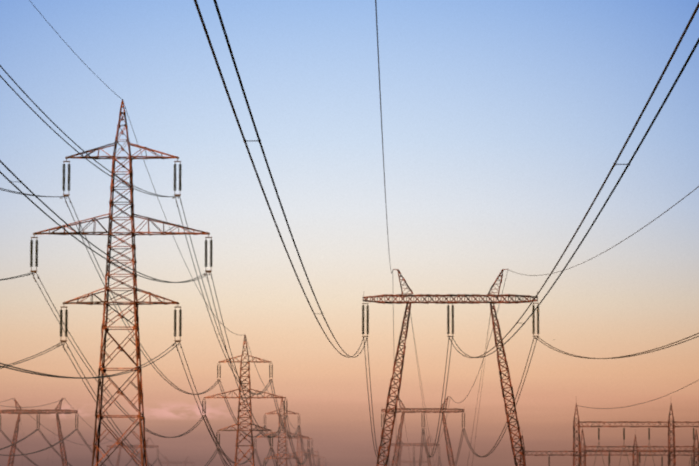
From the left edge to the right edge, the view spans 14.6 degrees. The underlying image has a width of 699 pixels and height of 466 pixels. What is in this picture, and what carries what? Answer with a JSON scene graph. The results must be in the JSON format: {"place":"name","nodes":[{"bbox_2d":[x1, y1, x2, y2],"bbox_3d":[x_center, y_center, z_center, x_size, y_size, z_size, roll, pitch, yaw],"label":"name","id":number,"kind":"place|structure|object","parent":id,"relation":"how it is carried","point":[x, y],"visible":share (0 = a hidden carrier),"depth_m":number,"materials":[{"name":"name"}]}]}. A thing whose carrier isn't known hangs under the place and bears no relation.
{"place":"outdoors","nodes":[
{"label":"outdoors","id":0,"kind":"place"},
{"bbox_2d":[0,0,698,465],"label":"sky","id":1,"kind":"structure","parent":0,"point":[504,121],"materials":[{"name":"blue"}]},
{"bbox_2d":[519,435,697,465],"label":"gantry","id":2,"kind":"object","parent":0,"point":[633,456],"visible":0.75,"depth_m":570.91,"materials":[{"name":"red metal"}]},
{"bbox_2d":[573,403,698,465],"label":"gantry","id":3,"kind":"object","parent":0,"point":[630,422],"visible":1,"depth_m":487.54,"materials":[{"name":"red metal"}]},
{"bbox_2d":[580,425,698,465],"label":"gantry","id":4,"kind":"object","parent":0,"point":[584,449],"visible":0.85,"depth_m":525.86,"materials":[{"name":"red metal"}]},
{"label":"ground","id":5,"kind":"structure","parent":0,"visible":0},
{"bbox_2d":[0,398,78,465],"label":"portal","id":6,"kind":"object","parent":5,"relation":"on","point":[53,411],"visible":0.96,"depth_m":726.68,"materials":[{"name":"red metal"}]},
{"bbox_2d":[30,100,212,465],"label":"lattice tower","id":7,"kind":"structure","parent":5,"relation":"on","point":[100,417],"depth_m":242.40,"materials":[{"name":"metal"}]},
{"bbox_2d":[0,0,698,465],"bbox_3d":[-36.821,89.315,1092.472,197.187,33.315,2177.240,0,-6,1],"label":"conductors","id":8,"kind":"object","parent":7,"relation":"attached to","point":[8,366],"visible":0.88,"depth_m":201.54,"materials":[{"name":"grey metal"}]},
{"bbox_2d":[9,139,629,463],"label":"conductor fittings","id":9,"kind":"object","parent":8,"relation":"attached to","point":[314,314],"visible":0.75,"depth_m":240.65,"materials":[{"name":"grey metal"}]},
{"bbox_2d":[107,438,158,465],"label":"portal","id":10,"kind":"object","parent":5,"relation":"on","point":[119,453],"visible":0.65,"depth_m":1116.71,"materials":[{"name":"red metal"}]},
{"bbox_2d":[158,456,194,465],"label":"portal","id":11,"kind":"object","parent":5,"relation":"on","point":[185,462],"visible":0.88,"depth_m":1581.68,"materials":[{"name":"red metal"}]},
{"bbox_2d":[202,335,287,465],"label":"lattice tower","id":12,"kind":"structure","parent":5,"relation":"on","point":[240,404],"depth_m":518.43,"materials":[{"name":"metal"}]},
{"bbox_2d":[254,398,309,465],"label":"lattice tower","id":13,"kind":"structure","parent":5,"relation":"on","point":[279,445],"depth_m":794.60,"materials":[{"name":"metal"}]},
{"bbox_2d":[280,428,319,465],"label":"lattice tower","id":14,"kind":"structure","parent":5,"relation":"on","point":[298,452],"depth_m":1070.82,"materials":[{"name":"metal"}]},
{"bbox_2d":[294,442,322,465],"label":"lattice tower","id":15,"kind":"structure","parent":5,"relation":"on","point":[307,459],"depth_m":1347.01,"materials":[{"name":"metal"}]},
{"bbox_2d":[311,450,325,464],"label":"lattice tower","id":16,"kind":"structure","parent":5,"relation":"on","point":[319,457],"depth_m":1623.64,"materials":[{"name":"metal"}]},
{"bbox_2d":[390,457,429,465],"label":"portal","id":17,"kind":"object","parent":5,"relation":"on","point":[408,462],"visible":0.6,"depth_m":1474.68,"materials":[{"name":"red metal"}]},
{"bbox_2d":[387,437,439,465],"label":"portal","id":18,"kind":"object","parent":5,"relation":"on","point":[401,452],"visible":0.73,"depth_m":1105.26,"materials":[{"name":"red metal"}]},
{"bbox_2d":[381,396,464,465],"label":"portal","id":19,"kind":"object","parent":5,"relation":"on","point":[402,420],"visible":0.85,"depth_m":693.77,"materials":[{"name":"red metal"}]},
{"bbox_2d":[362,269,539,465],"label":"portal","id":20,"kind":"object","parent":5,"relation":"on","point":[402,295],"visible":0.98,"depth_m":328.35,"materials":[{"name":"red metal"}]}
]}

